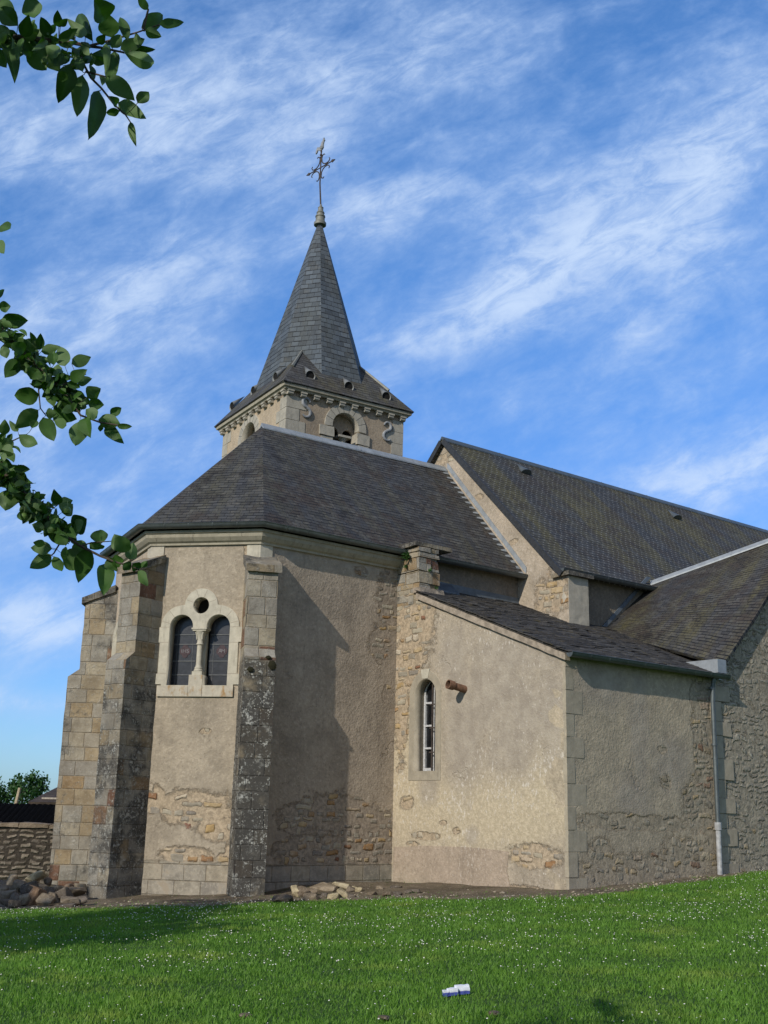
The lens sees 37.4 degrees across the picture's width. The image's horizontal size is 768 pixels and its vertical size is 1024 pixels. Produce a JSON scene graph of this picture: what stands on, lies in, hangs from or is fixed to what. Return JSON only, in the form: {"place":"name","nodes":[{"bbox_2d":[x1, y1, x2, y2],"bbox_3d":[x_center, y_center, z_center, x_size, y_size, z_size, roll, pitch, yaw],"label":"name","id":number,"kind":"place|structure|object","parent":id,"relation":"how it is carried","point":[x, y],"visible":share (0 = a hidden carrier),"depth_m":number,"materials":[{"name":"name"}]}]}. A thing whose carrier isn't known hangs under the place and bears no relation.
{"place":"outdoors","nodes":[
{"label":"outdoors","id":0,"kind":"place"},
{"bbox_2d":[0,870,767,1023],"bbox_3d":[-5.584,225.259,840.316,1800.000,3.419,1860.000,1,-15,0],"label":"ground","id":1,"kind":"structure","parent":0,"point":[461,977],"depth_m":10.90,"materials":[{"name":"green plant"}]},
{"bbox_2d":[0,776,9,802],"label":"tree","id":2,"kind":"object","parent":1,"relation":"on","point":[1,785],"visible":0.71,"depth_m":58.35,"materials":[{"name":"green plant"}]},
{"bbox_2d":[14,788,20,803],"bbox_3d":[-11.383,9.616,34.624,0.388,2.340,0.133,1,-15,0],"label":"wooden post","id":3,"kind":"object","parent":1,"relation":"on","point":[17,796],"visible":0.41,"depth_m":34.82,"materials":[{"name":"brown wood"}]},
{"bbox_2d":[0,769,50,803],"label":"tree","id":4,"kind":"object","parent":1,"relation":"on","point":[33,789],"visible":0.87,"depth_m":57.98,"materials":[{"name":"green plant"}]},
{"bbox_2d":[0,821,53,883],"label":"stone wall","id":5,"kind":"structure","parent":1,"relation":"on","point":[25,849],"depth_m":25.85,"materials":[{"name":"beige stone"}]},
{"bbox_2d":[0,803,55,823],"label":"shed","id":6,"kind":"structure","parent":1,"relation":"on","point":[23,812],"depth_m":33.27,"materials":[{"name":"black metal"}]},
{"bbox_2d":[28,788,56,804],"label":"house","id":7,"kind":"structure","parent":1,"relation":"on","point":[49,797],"depth_m":48.36,"materials":[{"name":"grey tile"}]},
{"bbox_2d":[0,0,183,595],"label":"apple tree","id":8,"kind":"object","parent":1,"relation":"on","point":[40,49],"visible":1,"depth_m":4.49,"materials":[{"name":"green plant"}]},
{"bbox_2d":[239,1013,251,1018],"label":"earth clod","id":9,"kind":"object","parent":1,"relation":"on","point":[246,1014],"visible":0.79,"depth_m":8.24,"materials":[{"name":"brown soil"}]},
{"bbox_2d":[0,869,767,974],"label":"daisies","id":10,"kind":"object","parent":1,"relation":"on","point":[386,924],"visible":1,"depth_m":14.27,"materials":[{"name":"white plant"}]},
{"bbox_2d":[0,870,767,910],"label":"bare earth","id":11,"kind":"structure","parent":1,"relation":"on","point":[436,889],"depth_m":19.68,"materials":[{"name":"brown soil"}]},
{"bbox_2d":[0,886,8,891],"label":"rubble stone","id":12,"kind":"object","parent":11,"relation":"on","point":[4,888],"visible":0.79,"depth_m":20.74,"materials":[{"name":"grey stone"}]},
{"bbox_2d":[0,899,12,906],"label":"rubble stone","id":13,"kind":"object","parent":11,"relation":"on","point":[3,901],"visible":0.53,"depth_m":19.30,"materials":[{"name":"grey stone"}]},
{"bbox_2d":[0,890,18,898],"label":"rubble stone","id":14,"kind":"object","parent":11,"relation":"on","point":[6,894],"visible":0.5,"depth_m":20.09,"materials":[{"name":"grey stone"}]},
{"bbox_2d":[7,874,17,884],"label":"rubble stone","id":15,"kind":"object","parent":11,"relation":"on","point":[12,878],"visible":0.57,"depth_m":21.44,"materials":[{"name":"beige stone"}]},
{"bbox_2d":[5,899,21,907],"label":"rubble stone","id":16,"kind":"object","parent":11,"relation":"on","point":[14,903],"visible":0.98,"depth_m":19.03,"materials":[{"name":"grey stone"}]},
{"bbox_2d":[10,888,19,899],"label":"rubble stone","id":17,"kind":"object","parent":11,"relation":"on","point":[14,895],"visible":0.42,"depth_m":19.62,"materials":[{"name":"grey stone"}]},
{"bbox_2d":[12,879,25,890],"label":"rubble stone","id":18,"kind":"object","parent":11,"relation":"on","point":[17,883],"visible":0.59,"depth_m":20.81,"materials":[{"name":"grey stone"}]},
{"bbox_2d":[19,893,29,905],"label":"rubble stone","id":19,"kind":"object","parent":11,"relation":"on","point":[25,898],"visible":0.8,"depth_m":19.41,"materials":[{"name":"grey stone"}]},
{"bbox_2d":[20,881,38,894],"bbox_3d":[-6.411,6.813,20.500,0.320,0.232,0.288,-8,-8,-11],"label":"rubble stone","id":20,"kind":"object","parent":11,"relation":"on","point":[25,888],"visible":0.76,"depth_m":20.46,"materials":[{"name":"grey stone"}]},
{"bbox_2d":[25,871,46,882],"bbox_3d":[-6.555,6.868,21.310,0.398,0.157,0.310,-30,-18,-3],"label":"rubble stone","id":21,"kind":"object","parent":11,"relation":"on","point":[37,876],"visible":0.85,"depth_m":21.21,"materials":[{"name":"grey stone"}]},
{"bbox_2d":[26,884,46,905],"bbox_3d":[-6.079,6.633,19.624,0.346,0.367,0.316,25,-15,14],"label":"rubble stone","id":22,"kind":"object","parent":11,"relation":"on","point":[35,893],"visible":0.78,"depth_m":19.51,"materials":[{"name":"brown stone"}]},
{"bbox_2d":[36,892,55,905],"bbox_3d":[-5.851,6.656,19.430,0.458,0.260,0.283,3,-10,17],"label":"rubble stone","id":23,"kind":"object","parent":11,"relation":"on","point":[45,899],"visible":0.89,"depth_m":19.34,"materials":[{"name":"beige stone"}]},
{"bbox_2d":[43,877,51,885],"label":"rubble stone","id":24,"kind":"object","parent":11,"relation":"on","point":[47,881],"visible":0.99,"depth_m":21.43,"materials":[{"name":"grey stone"}]},
{"bbox_2d":[43,887,55,893],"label":"rubble stone","id":25,"kind":"object","parent":11,"relation":"on","point":[49,889],"visible":0.32,"depth_m":20.21,"materials":[{"name":"grey stone"}]},
{"bbox_2d":[48,892,59,902],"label":"rubble stone","id":26,"kind":"object","parent":11,"relation":"on","point":[54,894],"visible":0.51,"depth_m":19.64,"materials":[{"name":"stone"}]},
{"bbox_2d":[50,903,75,908],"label":"rubble stone","id":27,"kind":"object","parent":11,"relation":"on","point":[68,905],"visible":0.65,"depth_m":18.81,"materials":[{"name":"grey stone"}]},
{"bbox_2d":[55,886,72,898],"bbox_3d":[-5.625,6.680,19.809,0.392,0.266,0.244,5,-15,-12],"label":"rubble stone","id":28,"kind":"object","parent":11,"relation":"on","point":[65,891],"visible":0.81,"depth_m":19.73,"materials":[{"name":"grey stone"}]},
{"bbox_2d":[51,896,79,905],"bbox_3d":[-5.418,6.595,19.174,0.567,0.186,0.283,10,-17,-28],"label":"rubble stone","id":29,"kind":"object","parent":11,"relation":"on","point":[68,899],"visible":0.88,"depth_m":19.14,"materials":[{"name":"beige stone"}]},
{"bbox_2d":[69,886,86,896],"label":"rubble stone","id":30,"kind":"object","parent":11,"relation":"on","point":[77,891],"visible":0.68,"depth_m":20.13,"materials":[{"name":"grey stone"}]},
{"bbox_2d":[74,883,85,888],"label":"rubble stone","id":31,"kind":"object","parent":11,"relation":"on","point":[83,885],"visible":0.58,"depth_m":20.63,"materials":[{"name":"grey stone"}]},
{"bbox_2d":[77,895,87,904],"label":"rubble stone","id":32,"kind":"object","parent":11,"relation":"on","point":[83,899],"visible":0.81,"depth_m":19.26,"materials":[{"name":"beige stone"}]},
{"bbox_2d":[271,893,292,901],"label":"rubble stone","id":33,"kind":"object","parent":11,"relation":"on","point":[284,897],"visible":0.88,"depth_m":18.62,"materials":[{"name":"grey stone"}]},
{"bbox_2d":[291,885,298,896],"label":"rubble stone","id":34,"kind":"object","parent":11,"relation":"on","point":[294,890],"visible":0.83,"depth_m":19.67,"materials":[{"name":"beige stone"}]},
{"bbox_2d":[297,886,308,896],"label":"rubble stone","id":35,"kind":"object","parent":11,"relation":"on","point":[302,890],"visible":0.69,"depth_m":19.65,"materials":[{"name":"beige stone"}]},
{"bbox_2d":[302,892,319,900],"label":"rubble stone","id":36,"kind":"object","parent":11,"relation":"on","point":[310,896],"visible":0.87,"depth_m":18.86,"materials":[{"name":"beige stone"}]},
{"bbox_2d":[307,888,316,893],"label":"rubble stone","id":37,"kind":"object","parent":11,"relation":"on","point":[312,890],"visible":0.41,"depth_m":19.88,"materials":[{"name":"beige stone"}]},
{"bbox_2d":[309,882,337,891],"bbox_3d":[-1.079,6.885,20.623,0.488,0.250,0.372,-3,-8,17],"label":"rubble stone","id":38,"kind":"object","parent":11,"relation":"on","point":[323,887],"visible":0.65,"depth_m":20.52,"materials":[{"name":"beige stone"}]},
{"bbox_2d":[320,893,327,897],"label":"rubble stone","id":39,"kind":"object","parent":11,"relation":"on","point":[324,895],"visible":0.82,"depth_m":19.13,"materials":[{"name":"brown stone"}]},
{"bbox_2d":[327,893,338,898],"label":"rubble stone","id":40,"kind":"object","parent":11,"relation":"on","point":[333,896],"visible":0.84,"depth_m":18.97,"materials":[{"name":"beige stone"}]},
{"bbox_2d":[336,888,348,897],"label":"rubble stone","id":41,"kind":"object","parent":11,"relation":"on","point":[342,892],"visible":0.6,"depth_m":19.16,"materials":[{"name":"beige stone"}]},
{"bbox_2d":[332,882,356,889],"bbox_3d":[-0.713,6.888,20.846,0.468,0.181,0.316,9,-17,-25],"label":"rubble stone","id":42,"kind":"object","parent":11,"relation":"on","point":[343,886],"visible":0.5,"depth_m":20.74,"materials":[{"name":"beige stone"}]},
{"bbox_2d":[346,886,354,891],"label":"rubble stone","id":43,"kind":"object","parent":11,"relation":"on","point":[350,889],"visible":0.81,"depth_m":20.34,"materials":[{"name":"beige stone"}]},
{"bbox_2d":[355,887,362,891],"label":"rubble stone","id":44,"kind":"object","parent":11,"relation":"on","point":[358,889],"visible":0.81,"depth_m":20.26,"materials":[{"name":"beige stone"}]},
{"bbox_2d":[367,891,376,894],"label":"rubble stone","id":45,"kind":"object","parent":11,"relation":"on","point":[372,893],"visible":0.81,"depth_m":19.41,"materials":[{"name":"beige stone"}]},
{"bbox_2d":[382,891,391,895],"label":"rubble stone","id":46,"kind":"object","parent":11,"relation":"on","point":[387,893],"visible":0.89,"depth_m":19.16,"materials":[{"name":"beige stone"}]},
{"bbox_2d":[392,891,401,895],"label":"rubble stone","id":47,"kind":"object","parent":11,"relation":"on","point":[395,893],"visible":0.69,"depth_m":19.11,"materials":[{"name":"beige stone"}]},
{"bbox_2d":[403,889,420,893],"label":"rubble stone","id":48,"kind":"object","parent":11,"relation":"on","point":[411,890],"visible":0.77,"depth_m":19.67,"materials":[{"name":"beige stone"}]},
{"bbox_2d":[378,1015,390,1020],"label":"earth clod","id":49,"kind":"object","parent":1,"relation":"on","point":[384,1017],"visible":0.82,"depth_m":8.15,"materials":[{"name":"brown soil"}]},
{"bbox_2d":[49,138,767,898],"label":"church","id":50,"kind":"structure","parent":1,"relation":"on","point":[557,680],"depth_m":22.56,"materials":[{"name":"white stone"}]},
{"bbox_2d":[111,622,117,655],"bbox_3d":[-5.353,2.945,23.792,0.336,2.115,1.805,9,-17,-26],"label":"twin window","id":51,"kind":"structure","parent":50,"relation":"in","point":[116,627],"depth_m":24.35,"materials":[{"name":"white stone"}]},
{"bbox_2d":[155,588,241,696],"bbox_3d":[-3.566,2.564,22.190,1.805,2.115,0.360,-1,-15,10],"label":"twin window","id":52,"kind":"structure","parent":50,"relation":"in","point":[183,648],"depth_m":22.17,"materials":[{"name":"white stone"}]},
{"bbox_2d":[268,661,276,669],"bbox_3d":[-2.086,2.860,21.163,0.168,0.181,0.046,5,-15,-14],"label":"moss","id":53,"kind":"object","parent":50,"relation":"attached to","point":[272,665],"visible":1,"depth_m":21.15,"materials":[{"name":"green plant"}]},
{"bbox_2d":[400,550,409,561],"bbox_3d":[0.449,0.921,24.077,0.242,0.260,0.236,1,-15,0],"label":"weed","id":54,"kind":"object","parent":50,"relation":"attached to","point":[407,555],"visible":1,"depth_m":24.10,"materials":[{"name":"green plant"}]},
{"bbox_2d":[408,669,441,779],"bbox_3d":[0.936,4.297,22.935,0.324,2.205,0.998,13,-19,-37],"label":"arched window","id":55,"kind":"structure","parent":50,"relation":"in","point":[424,763],"depth_m":23.05,"materials":[{"name":"grey stone"}]},
{"bbox_2d":[442,984,469,996],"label":"litter","id":56,"kind":"object","parent":1,"relation":"on","point":[460,989],"visible":0.98,"depth_m":9.21,"materials":[{"name":"paper"}]},
{"bbox_2d":[488,1010,499,1015],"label":"earth clod","id":57,"kind":"object","parent":1,"relation":"on","point":[495,1012],"visible":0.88,"depth_m":8.33,"materials":[{"name":"brown soil"}]},
{"bbox_2d":[0,0,767,803],"label":"sky","id":58,"kind":"structure","parent":0,"point":[546,229],"materials":[{"name":"blue"}]}
]}

